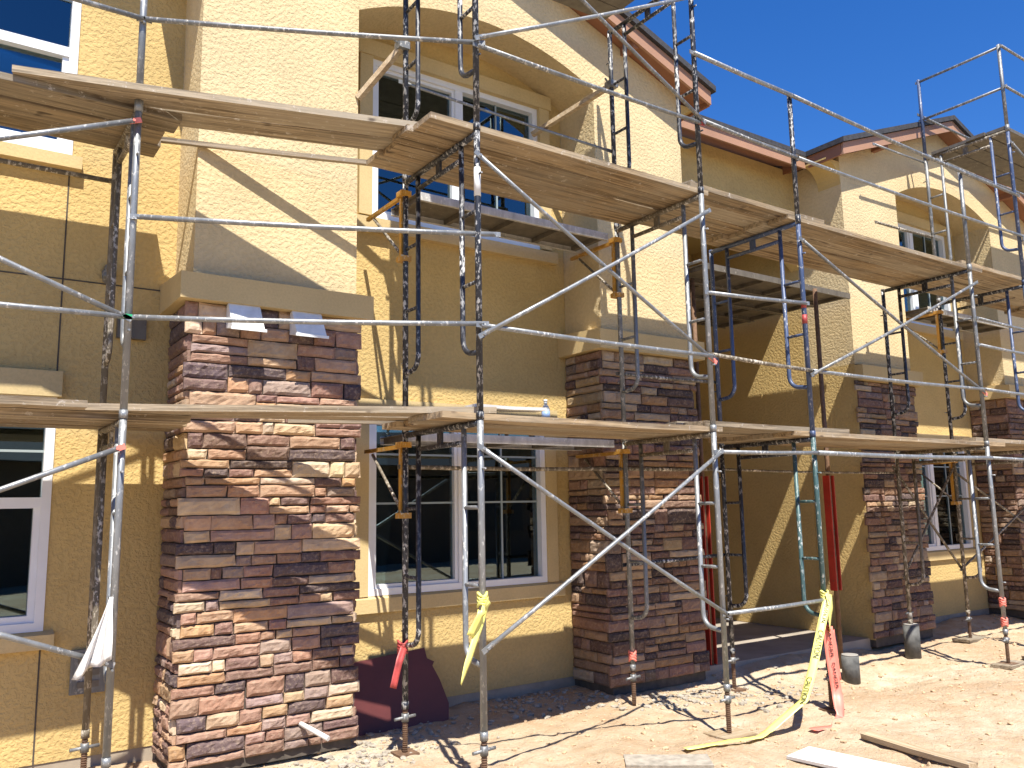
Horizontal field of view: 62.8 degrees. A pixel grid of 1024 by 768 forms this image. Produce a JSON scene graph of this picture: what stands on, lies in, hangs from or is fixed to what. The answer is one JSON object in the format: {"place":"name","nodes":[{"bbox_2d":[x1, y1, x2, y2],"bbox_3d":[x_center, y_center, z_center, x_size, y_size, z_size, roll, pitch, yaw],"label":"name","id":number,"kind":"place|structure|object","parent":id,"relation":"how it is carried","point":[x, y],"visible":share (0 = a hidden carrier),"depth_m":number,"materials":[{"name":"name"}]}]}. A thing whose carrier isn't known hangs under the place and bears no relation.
{"place":"outdoors","nodes":[
{"label":"outdoors","id":0,"kind":"place"},
{"bbox_2d":[87,613,1023,767],"bbox_3d":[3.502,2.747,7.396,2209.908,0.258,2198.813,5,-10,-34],"label":"ground","id":1,"kind":"structure","parent":0,"point":[536,752],"depth_m":6.58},
{"bbox_2d":[353,648,448,735],"bbox_3d":[-0.899,2.417,6.593,0.870,0.580,0.191,5,-10,-34],"label":"leaning board","id":2,"kind":"object","parent":1,"relation":"on","point":[377,702],"visible":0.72,"depth_m":6.58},
{"bbox_2d":[472,741,495,767],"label":"screw jack","id":3,"kind":"object","parent":1,"relation":"on","point":[483,750],"visible":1,"depth_m":4.99,"materials":[{"name":"metal"}]},
{"bbox_2d":[401,419,488,741],"bbox_3d":[-0.473,1.243,5.569,0.051,1.930,1.130,5,-10,-34],"label":"walkthrough scaffold","id":4,"kind":"object","parent":3,"relation":"on","point":[481,664],"visible":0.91,"depth_m":5.42,"materials":[{"name":"metal"}]},
{"bbox_2d":[401,129,484,432],"bbox_3d":[-0.507,-0.666,5.848,0.051,1.930,1.130,5,-10,-34],"label":"walkthrough scaffold","id":5,"kind":"object","parent":4,"relation":"on","point":[474,135],"visible":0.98,"depth_m":5.70,"materials":[{"name":"metal"}]},
{"bbox_2d":[132,314,488,325],"bbox_3d":[-1.218,-0.389,5.160,2.179,0.045,0.042,1,-8,-11],"label":"guard rail","id":6,"kind":"object","parent":5,"relation":"attached to","point":[293,321],"visible":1,"depth_m":5.13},
{"bbox_2d":[130,214,500,236],"bbox_3d":[-1.187,-0.991,5.277,2.270,0.040,0.042,1,-9,-12],"label":"guard rail","id":7,"kind":"object","parent":5,"relation":"attached to","point":[302,225],"visible":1,"depth_m":5.25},
{"bbox_2d":[366,189,411,263],"bbox_3d":[-0.990,-1.154,6.601,0.085,0.550,0.685,5,-10,-34],"label":"side bracket","id":8,"kind":"object","parent":5,"relation":"attached to","point":[401,257],"visible":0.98,"depth_m":6.38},
{"bbox_2d":[402,0,480,180],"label":"walkthrough scaffold","id":9,"kind":"object","parent":5,"relation":"on","point":[461,16],"visible":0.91,"depth_m":5.87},
{"bbox_2d":[136,16,484,44],"bbox_3d":[-1.260,-2.285,5.432,2.198,0.074,0.042,1,-8,-11],"label":"guard rail","id":10,"kind":"object","parent":9,"relation":"attached to","point":[303,31],"visible":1,"depth_m":5.41,"materials":[{"name":"metal"}]},
{"bbox_2d":[474,0,683,40],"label":"cross brace","id":11,"kind":"object","parent":9,"relation":"attached to","point":[527,28],"visible":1,"depth_m":6.10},
{"bbox_2d":[472,41,704,125],"bbox_3d":[0.656,-2.198,6.233,2.230,0.040,0.038,5,-10,-34],"label":"guard rail","id":12,"kind":"object","parent":9,"relation":"attached to","point":[564,76],"visible":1,"depth_m":6.12,"materials":[{"name":"metal"}]},
{"bbox_2d":[366,149,639,224],"bbox_3d":[0.066,-1.541,6.758,2.587,0.046,0.227,5,-10,-34],"label":"scaffold plank","id":13,"kind":"object","parent":5,"relation":"on","point":[378,159],"visible":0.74,"depth_m":6.66,"materials":[{"name":"brown wood"}]},
{"bbox_2d":[383,142,659,217],"bbox_3d":[0.213,-1.568,6.592,2.585,0.047,0.227,5,-10,-34],"label":"scaffold plank","id":14,"kind":"object","parent":5,"relation":"on","point":[488,173],"visible":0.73,"depth_m":6.52,"materials":[{"name":"brown wood"}]},
{"bbox_2d":[392,124,678,209],"bbox_3d":[0.320,-1.602,6.380,2.609,0.044,0.227,5,-10,-34],"label":"scaffold plank","id":15,"kind":"object","parent":5,"relation":"on","point":[408,135],"visible":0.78,"depth_m":6.26,"materials":[{"name":"brown wood"}]},
{"bbox_2d":[414,111,707,201],"bbox_3d":[0.477,-1.633,6.212,2.588,0.046,0.229,5,-10,-34],"label":"scaffold plank","id":16,"kind":"object","parent":5,"relation":"on","point":[442,126],"visible":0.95,"depth_m":6.06,"materials":[{"name":"brown wood"}]},
{"bbox_2d":[477,208,711,338],"bbox_3d":[0.691,-0.849,6.019,2.234,1.292,0.038,5,-10,-34],"label":"cross brace","id":17,"kind":"object","parent":5,"relation":"attached to","point":[561,292],"visible":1,"depth_m":5.88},
{"bbox_2d":[476,322,716,357],"bbox_3d":[0.689,-0.296,5.955,2.230,0.046,0.038,5,-10,-34],"label":"guard rail","id":18,"kind":"object","parent":5,"relation":"attached to","point":[581,339],"visible":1,"depth_m":5.86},
{"bbox_2d":[403,420,667,437],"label":"scaffold plank","id":19,"kind":"object","parent":4,"relation":"on","point":[406,424],"visible":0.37,"depth_m":6.29,"materials":[{"name":"brown wood"}]},
{"bbox_2d":[182,415,407,420],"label":"scaffold plank","id":20,"kind":"object","parent":19,"relation":"on","point":[369,418],"visible":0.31,"depth_m":5.52,"materials":[{"name":"brown wood"}]},
{"bbox_2d":[408,414,691,435],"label":"scaffold plank","id":21,"kind":"object","parent":4,"relation":"on","point":[418,419],"visible":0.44,"depth_m":5.97,"materials":[{"name":"brown wood"}]},
{"bbox_2d":[425,411,722,433],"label":"scaffold plank","id":22,"kind":"object","parent":4,"relation":"on","point":[453,416],"visible":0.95,"depth_m":5.77,"materials":[{"name":"brown wood"}]},
{"bbox_2d":[481,448,723,654],"bbox_3d":[0.725,1.060,5.739,2.234,1.292,0.038,5,-10,-34],"label":"cross brace","id":23,"kind":"object","parent":4,"relation":"attached to","point":[499,638],"visible":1,"depth_m":5.59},
{"bbox_2d":[0,0,1023,767],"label":"apartment building","id":24,"kind":"structure","parent":1,"relation":"on","point":[260,592],"depth_m":7.09,"materials":[{"name":"paint"}]},
{"bbox_2d":[0,367,62,653],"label":"window","id":25,"kind":"structure","parent":24,"relation":"in","point":[25,452],"depth_m":5.46,"materials":[{"name":"white plastic"}]},
{"bbox_2d":[0,0,82,172],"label":"window","id":26,"kind":"structure","parent":24,"relation":"in","point":[41,34],"depth_m":5.86,"materials":[{"name":"white plastic"}]},
{"bbox_2d":[357,38,557,265],"bbox_3d":[-0.499,-2.086,7.784,2.160,1.720,0.167,5,-10,-34],"label":"window","id":27,"kind":"structure","parent":24,"relation":"in","point":[376,187],"depth_m":7.70,"materials":[{"name":"white plastic"}]},
{"bbox_2d":[353,398,564,614],"bbox_3d":[-0.450,1.042,7.336,2.160,1.720,0.142,5,-10,-34],"label":"window","id":28,"kind":"structure","parent":24,"relation":"in","point":[522,558],"depth_m":7.26,"materials":[{"name":"white plastic"}]},
{"bbox_2d":[690,278,717,664],"bbox_3d":[1.920,0.823,8.495,0.100,3.895,0.080,5,-10,-34],"label":"shore post","id":29,"kind":"object","parent":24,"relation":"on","point":[711,642],"visible":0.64,"depth_m":8.39,"materials":[{"name":"metal"}]},
{"bbox_2d":[688,263,849,305],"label":"aluminium plank","id":30,"kind":"object","parent":29,"relation":"on","point":[743,281],"visible":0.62,"depth_m":9.36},
{"bbox_2d":[690,298,781,321],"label":"aluminium plank","id":31,"kind":"object","parent":24,"relation":"on","point":[744,314],"visible":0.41,"depth_m":10.62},
{"bbox_2d":[689,282,813,313],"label":"aluminium plank","id":32,"kind":"object","parent":24,"relation":"on","point":[772,307],"visible":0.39,"depth_m":10.17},
{"bbox_2d":[897,211,963,340],"bbox_3d":[5.778,-1.569,12.074,2.160,1.720,0.167,5,-10,-34],"label":"window","id":33,"kind":"structure","parent":24,"relation":"in","point":[923,244],"depth_m":12.24,"materials":[{"name":"white plastic"}]},
{"bbox_2d":[916,433,982,560],"bbox_3d":[5.826,1.559,11.626,2.160,1.720,0.142,5,-10,-34],"label":"window","id":34,"kind":"structure","parent":24,"relation":"in","point":[944,519],"depth_m":11.81,"materials":[{"name":"white plastic"}]},
{"bbox_2d":[288,666,850,767],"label":"mortar rubble","id":35,"kind":"object","parent":1,"relation":"on","point":[385,753],"visible":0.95,"depth_m":7.00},
{"bbox_2d":[143,615,1023,767],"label":"pebbles","id":36,"kind":"object","parent":1,"relation":"on","point":[665,748],"visible":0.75,"depth_m":6.64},
{"bbox_2d":[623,754,713,767],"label":"paving slab","id":37,"kind":"object","parent":1,"relation":"on","point":[668,761],"depth_m":5.44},
{"bbox_2d":[703,726,757,742],"bbox_3d":[1.609,2.587,6.179,0.300,0.032,0.261,5,-10,-34],"label":"sole board","id":38,"kind":"object","parent":1,"relation":"on","point":[721,733],"visible":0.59,"depth_m":6.16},
{"bbox_2d":[720,691,734,733],"bbox_3d":[1.598,2.413,6.199,0.173,0.374,0.150,5,-10,-34],"label":"screw jack","id":39,"kind":"object","parent":38,"relation":"on","point":[726,700],"visible":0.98,"depth_m":6.18,"materials":[{"name":"metal"}]},
{"bbox_2d":[622,431,730,691],"bbox_3d":[1.290,1.389,6.774,0.051,1.930,1.130,5,-10,-34],"label":"walkthrough scaffold","id":40,"kind":"object","parent":39,"relation":"on","point":[722,630],"visible":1,"depth_m":6.63,"materials":[{"name":"metal"}]},
{"bbox_2d":[398,465,622,470],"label":"guard rail","id":41,"kind":"object","parent":40,"relation":"attached to","point":[430,467],"visible":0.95,"depth_m":6.71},
{"bbox_2d":[382,421,648,439],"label":"scaffold plank","id":42,"kind":"object","parent":40,"relation":"on","point":[396,425],"visible":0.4,"depth_m":6.42,"materials":[{"name":"brown wood"}]},
{"bbox_2d":[477,443,730,617],"bbox_3d":[0.713,1.063,5.755,2.234,1.251,0.038,5,-10,-34],"label":"cross brace","id":43,"kind":"object","parent":40,"relation":"attached to","point":[484,449],"visible":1,"depth_m":5.65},
{"bbox_2d":[576,449,632,512],"bbox_3d":[0.806,0.881,7.529,0.085,0.550,0.685,5,-10,-34],"label":"side bracket","id":44,"kind":"object","parent":40,"relation":"attached to","point":[620,453],"visible":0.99,"depth_m":7.31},
{"bbox_2d":[380,433,613,450],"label":"aluminium plank","id":45,"kind":"object","parent":44,"relation":"on","point":[523,442],"visible":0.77,"depth_m":6.92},
{"bbox_2d":[614,192,716,440],"bbox_3d":[1.256,-0.521,7.053,0.051,1.930,1.130,5,-10,-34],"label":"walkthrough scaffold","id":46,"kind":"object","parent":40,"relation":"on","point":[655,216],"visible":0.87,"depth_m":6.91,"materials":[{"name":"metal"}]},
{"bbox_2d":[474,150,717,363],"bbox_3d":[0.680,-0.847,6.035,2.234,1.251,0.038,5,-10,-34],"label":"cross brace","id":47,"kind":"object","parent":46,"relation":"attached to","point":[477,153],"visible":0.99,"depth_m":5.93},
{"bbox_2d":[570,237,623,298],"bbox_3d":[0.773,-1.009,7.805,0.085,0.550,0.685,5,-10,-34],"label":"side bracket","id":48,"kind":"object","parent":46,"relation":"attached to","point":[615,294],"visible":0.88,"depth_m":7.59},
{"bbox_2d":[391,192,607,252],"bbox_3d":[-0.062,-1.386,7.318,1.970,0.065,0.460,5,-10,-34],"label":"aluminium plank","id":49,"kind":"object","parent":48,"relation":"on","point":[444,212],"visible":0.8,"depth_m":7.28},
{"bbox_2d":[606,0,703,228],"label":"walkthrough scaffold","id":50,"kind":"object","parent":46,"relation":"on","point":[649,15],"visible":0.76,"depth_m":7.17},
{"bbox_2d":[580,0,706,123],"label":"cross brace","id":51,"kind":"object","parent":50,"relation":"attached to","point":[645,63],"visible":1,"depth_m":6.50,"materials":[{"name":"metal"}]},
{"bbox_2d":[722,598,823,615],"bbox_3d":[2.116,1.756,6.622,1.330,0.043,0.038,5,-10,-34],"label":"guard rail","id":52,"kind":"object","parent":40,"relation":"attached to","point":[768,608],"visible":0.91,"depth_m":6.56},
{"bbox_2d":[682,596,831,749],"bbox_3d":[1.964,2.105,6.242,1.856,0.882,0.276,5,-10,-37],"label":"caution tape","id":53,"kind":"object","parent":52,"relation":"hanging from","point":[810,674],"visible":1,"depth_m":6.33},
{"bbox_2d":[812,288,842,668],"bbox_3d":[3.389,0.948,8.995,0.100,4.049,0.080,5,-10,-34],"label":"shore post","id":54,"kind":"object","parent":1,"relation":"on","point":[832,535],"visible":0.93,"depth_m":8.91,"materials":[{"name":"metal"}]},
{"bbox_2d":[818,671,844,713],"bbox_3d":[2.619,2.495,6.897,0.173,0.370,0.150,5,-10,-34],"label":"screw jack","id":55,"kind":"object","parent":1,"relation":"on","point":[830,708],"visible":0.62,"depth_m":6.87,"materials":[{"name":"metal"}]},
{"bbox_2d":[719,436,828,670],"bbox_3d":[2.311,1.473,7.472,0.051,1.930,1.130,5,-10,-34],"label":"walkthrough scaffold","id":56,"kind":"object","parent":55,"relation":"on","point":[792,442],"visible":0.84,"depth_m":7.58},
{"bbox_2d":[708,222,815,444],"bbox_3d":[2.277,-0.437,7.751,0.051,1.930,1.130,5,-10,-34],"label":"walkthrough scaffold","id":57,"kind":"object","parent":56,"relation":"on","point":[751,240],"visible":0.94,"depth_m":7.66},
{"bbox_2d":[787,96,800,223],"bbox_3d":[2.546,-2.038,7.551,0.053,1.230,0.076,5,-10,-34],"label":"guard post","id":58,"kind":"object","parent":57,"relation":"on","point":[793,164],"visible":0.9,"depth_m":7.54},
{"bbox_2d":[793,94,1019,197],"bbox_3d":[4.283,-2.432,8.796,4.301,0.126,0.039,5,-10,-34],"label":"guard rail","id":59,"kind":"object","parent":58,"relation":"attached to","point":[850,122],"visible":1,"depth_m":8.54,"materials":[{"name":"metal"}]},
{"bbox_2d":[794,156,1023,237],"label":"guard rail","id":60,"kind":"object","parent":58,"relation":"attached to","point":[897,193],"visible":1,"depth_m":8.46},
{"bbox_2d":[706,234,917,289],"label":"scaffold plank","id":61,"kind":"object","parent":57,"relation":"on","point":[721,240],"visible":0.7,"depth_m":8.83,"materials":[{"name":"brown wood"}]},
{"bbox_2d":[728,230,939,285],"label":"scaffold plank","id":62,"kind":"object","parent":57,"relation":"on","point":[847,262],"visible":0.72,"depth_m":8.75,"materials":[{"name":"brown wood"}]},
{"bbox_2d":[743,220,959,280],"bbox_3d":[3.611,-1.333,8.629,3.411,0.043,0.227,5,-10,-34],"label":"scaffold plank","id":63,"kind":"object","parent":57,"relation":"on","point":[762,226],"visible":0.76,"depth_m":8.48,"materials":[{"name":"brown wood"}]},
{"bbox_2d":[677,201,764,226],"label":"scaffold plank","id":64,"kind":"object","parent":63,"relation":"on","point":[723,215],"visible":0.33,"depth_m":7.44,"materials":[{"name":"brown wood"}]},
{"bbox_2d":[767,214,981,276],"bbox_3d":[3.778,-1.357,8.466,3.393,0.046,0.226,5,-10,-34],"label":"scaffold plank","id":65,"kind":"object","parent":57,"relation":"on","point":[818,230],"visible":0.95,"depth_m":8.27,"materials":[{"name":"brown wood"}]},
{"bbox_2d":[685,181,823,223],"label":"scaffold plank","id":66,"kind":"object","parent":65,"relation":"on","point":[720,199],"visible":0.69,"depth_m":7.21,"materials":[{"name":"brown wood"}]},
{"bbox_2d":[809,626,843,730],"bbox_3d":[2.460,2.300,6.493,0.195,0.718,0.811,-6,-10,31],"label":"danger tape","id":67,"kind":"object","parent":56,"relation":"hanging from","point":[834,678],"visible":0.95,"depth_m":6.80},
{"bbox_2d":[786,746,908,767],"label":"plywood sheet","id":68,"kind":"object","parent":1,"relation":"on","point":[819,757],"visible":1,"depth_m":5.44,"materials":[{"name":"white paint"}]},
{"bbox_2d":[860,732,977,767],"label":"timber board","id":69,"kind":"object","parent":1,"relation":"on","point":[958,762],"visible":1,"depth_m":5.50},
{"bbox_2d":[952,635,987,642],"bbox_3d":[5.503,3.063,10.070,0.420,0.035,0.222,5,-10,-34],"label":"sole board","id":70,"kind":"object","parent":1,"relation":"on","point":[967,639],"visible":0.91,"depth_m":10.01,"materials":[{"name":"brown wood"}]},
{"bbox_2d":[965,614,971,637],"bbox_3d":[5.509,2.900,10.100,0.173,0.345,0.150,5,-10,-34],"label":"screw jack","id":71,"kind":"object","parent":70,"relation":"on","point":[968,618],"visible":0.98,"depth_m":10.08,"materials":[{"name":"metal"}]},
{"bbox_2d":[951,450,1023,613],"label":"walkthrough scaffold","id":72,"kind":"object","parent":71,"relation":"on","point":[961,537],"visible":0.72,"depth_m":10.16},
{"bbox_2d":[937,284,1023,453],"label":"walkthrough scaffold","id":73,"kind":"object","parent":72,"relation":"on","point":[979,297],"visible":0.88,"depth_m":10.30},
{"bbox_2d":[906,310,947,353],"bbox_3d":[5.262,-0.619,10.871,0.085,0.550,0.685,5,-10,-34],"label":"side bracket","id":74,"kind":"object","parent":73,"relation":"attached to","point":[940,350],"visible":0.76,"depth_m":10.65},
{"bbox_2d":[905,306,1008,333],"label":"aluminium plank","id":75,"kind":"object","parent":74,"relation":"on","point":[965,326],"visible":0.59,"depth_m":11.51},
{"bbox_2d":[923,130,1023,301],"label":"walkthrough scaffold","id":76,"kind":"object","parent":73,"relation":"on","point":[964,147],"visible":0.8,"depth_m":10.27,"materials":[{"name":"metal"}]},
{"bbox_2d":[990,659,1023,669],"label":"sole board","id":77,"kind":"object","parent":1,"relation":"on","point":[1005,666],"visible":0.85,"depth_m":8.44,"materials":[{"name":"grey wood"}]},
{"bbox_2d":[998,634,1017,664],"bbox_3d":[5.057,2.685,8.566,0.173,0.348,0.150,5,-10,-34],"label":"screw jack","id":78,"kind":"object","parent":77,"relation":"on","point":[1006,639],"visible":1,"depth_m":8.55,"materials":[{"name":"metal"}]},
{"bbox_2d":[894,446,1007,634],"bbox_3d":[4.749,1.673,9.138,0.051,1.930,1.130,5,-10,-34],"label":"walkthrough scaffold","id":79,"kind":"object","parent":78,"relation":"on","point":[1000,590],"visible":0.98,"depth_m":9.09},
{"bbox_2d":[772,430,1004,446],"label":"scaffold plank","id":80,"kind":"object","parent":79,"relation":"on","point":[870,438],"visible":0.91,"depth_m":7.89,"materials":[{"name":"brown wood"}]},
{"bbox_2d":[684,420,848,433],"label":"scaffold plank","id":81,"kind":"object","parent":80,"relation":"on","point":[744,427],"visible":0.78,"depth_m":6.91,"materials":[{"name":"brown wood"}]},
{"bbox_2d":[817,450,992,459],"bbox_3d":[3.825,0.685,7.981,3.050,0.057,0.042,5,-10,-34],"label":"guard rail","id":82,"kind":"object","parent":79,"relation":"attached to","point":[875,455],"visible":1,"depth_m":7.84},
{"bbox_2d":[880,270,989,451],"bbox_3d":[4.715,-0.236,9.418,0.051,1.930,1.130,5,-10,-34],"label":"walkthrough scaffold","id":83,"kind":"object","parent":79,"relation":"on","point":[925,289],"visible":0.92,"depth_m":9.35,"materials":[{"name":"metal"}]},
{"bbox_2d":[799,236,987,395],"bbox_3d":[3.801,-0.590,8.169,3.055,1.243,0.038,5,-10,-34],"label":"cross brace","id":84,"kind":"object","parent":83,"relation":"attached to","point":[839,271],"visible":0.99,"depth_m":8.02,"materials":[{"name":"metal"}]},
{"bbox_2d":[625,0,1023,151],"label":"sky","id":85,"kind":"structure","parent":0,"point":[860,61],"materials":[{"name":"blue"}]},
{"bbox_3d":[7.963,3.113,11.776,0.173,0.368,0.150,5,-10,-34],"label":"screw jack","id":86,"kind":"object","parent":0,"visible":0},
{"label":"walkthrough scaffold","id":87,"kind":"object","parent":86,"relation":"on","visible":0},
{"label":"walkthrough scaffold","id":88,"kind":"object","parent":87,"relation":"on","visible":0},
{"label":"walkthrough scaffold","id":89,"kind":"object","parent":88,"relation":"on","visible":0},
{"bbox_2d":[931,146,1023,192],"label":"scaffold plank","id":90,"kind":"object","parent":89,"relation":"on","point":[974,166],"visible":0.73,"depth_m":11.32,"materials":[{"name":"wood"}]},
{"bbox_2d":[949,140,1023,180],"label":"scaffold plank","id":91,"kind":"object","parent":89,"relation":"on","point":[984,157],"visible":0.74,"depth_m":11.06,"materials":[{"name":"wood"}]},
{"bbox_3d":[-2.236,2.238,4.601,0.173,0.357,0.150,5,-10,-34],"label":"screw jack","id":92,"kind":"object","parent":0,"visible":0},
{"bbox_2d":[81,418,126,767],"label":"walkthrough scaffold","id":93,"kind":"object","parent":92,"relation":"on","point":[119,426],"visible":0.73,"depth_m":4.94,"materials":[{"name":"metal"}]},
{"bbox_2d":[0,407,190,425],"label":"scaffold plank","id":94,"kind":"object","parent":93,"relation":"on","point":[67,415],"visible":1,"depth_m":4.93,"materials":[{"name":"brown wood"}]},
{"bbox_2d":[0,396,87,409],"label":"scaffold plank","id":95,"kind":"object","parent":94,"relation":"on","point":[34,403],"visible":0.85,"depth_m":4.65,"materials":[{"name":"brown wood"}]},
{"bbox_2d":[73,403,496,416],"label":"scaffold plank","id":96,"kind":"object","parent":94,"relation":"on","point":[276,410],"visible":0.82,"depth_m":5.15,"materials":[{"name":"brown wood"}]},
{"bbox_2d":[99,111,141,418],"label":"walkthrough scaffold","id":97,"kind":"object","parent":93,"relation":"on","point":[131,144],"visible":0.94,"depth_m":5.21,"materials":[{"name":"metal"}]},
{"bbox_3d":[-4.007,2.096,3.390,0.173,0.365,0.150,5,-10,-34],"label":"screw jack","id":98,"kind":"object","parent":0,"visible":0},
{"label":"walkthrough scaffold","id":99,"kind":"object","parent":98,"relation":"on","visible":0},
{"bbox_2d":[0,631,115,667],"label":"cross brace","id":100,"kind":"object","parent":99,"relation":"attached to","point":[42,646],"visible":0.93,"depth_m":4.49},
{"bbox_2d":[72,597,112,679],"bbox_3d":[-2.294,1.394,4.598,0.191,0.426,0.063,5,-10,-34],"label":"white rag","id":101,"kind":"object","parent":100,"relation":"hanging from","point":[98,652],"visible":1,"depth_m":4.62,"materials":[{"name":"fabric"}]},
{"bbox_2d":[0,444,125,492],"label":"cross brace","id":102,"kind":"object","parent":99,"relation":"attached to","point":[15,484],"visible":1,"depth_m":4.64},
{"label":"walkthrough scaffold","id":103,"kind":"object","parent":99,"relation":"on","visible":0},
{"bbox_2d":[0,256,130,321],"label":"cross brace","id":104,"kind":"object","parent":103,"relation":"attached to","point":[46,280],"visible":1,"depth_m":4.75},
{"bbox_2d":[0,301,132,319],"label":"guard rail","id":105,"kind":"object","parent":103,"relation":"attached to","point":[58,310],"visible":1,"depth_m":4.75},
{"bbox_2d":[0,117,141,140],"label":"cross brace","id":106,"kind":"object","parent":103,"relation":"attached to","point":[30,134],"visible":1,"depth_m":4.89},
{"bbox_2d":[0,112,160,157],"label":"scaffold plank","id":107,"kind":"object","parent":103,"relation":"on","point":[83,136],"visible":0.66,"depth_m":5.55,"materials":[{"name":"brown wood"}]},
{"bbox_2d":[160,137,366,165],"bbox_3d":[-1.785,-1.662,5.983,1.944,0.038,0.047,2,-9,-19],"label":"batten","id":108,"kind":"object","parent":107,"relation":"on","point":[262,151],"visible":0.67,"depth_m":5.98,"materials":[{"name":"brown wood"}]},
{"bbox_2d":[0,95,164,144],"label":"scaffold plank","id":109,"kind":"object","parent":103,"relation":"on","point":[30,109],"visible":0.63,"depth_m":5.28,"materials":[{"name":"brown wood"}]},
{"bbox_2d":[0,71,181,132],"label":"scaffold plank","id":110,"kind":"object","parent":103,"relation":"on","point":[33,90],"visible":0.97,"depth_m":5.12,"materials":[{"name":"brown wood"}]},
{"bbox_2d":[12,65,416,137],"bbox_3d":[-1.742,-1.761,5.346,2.494,0.049,0.228,2,-9,-20],"label":"scaffold plank","id":111,"kind":"object","parent":110,"relation":"on","point":[154,96],"visible":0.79,"depth_m":5.28,"materials":[{"name":"brown wood"}]},
{"bbox_2d":[151,107,392,150],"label":"scaffold plank","id":112,"kind":"object","parent":110,"relation":"on","point":[271,130],"visible":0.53,"depth_m":5.65,"materials":[{"name":"brown wood"}]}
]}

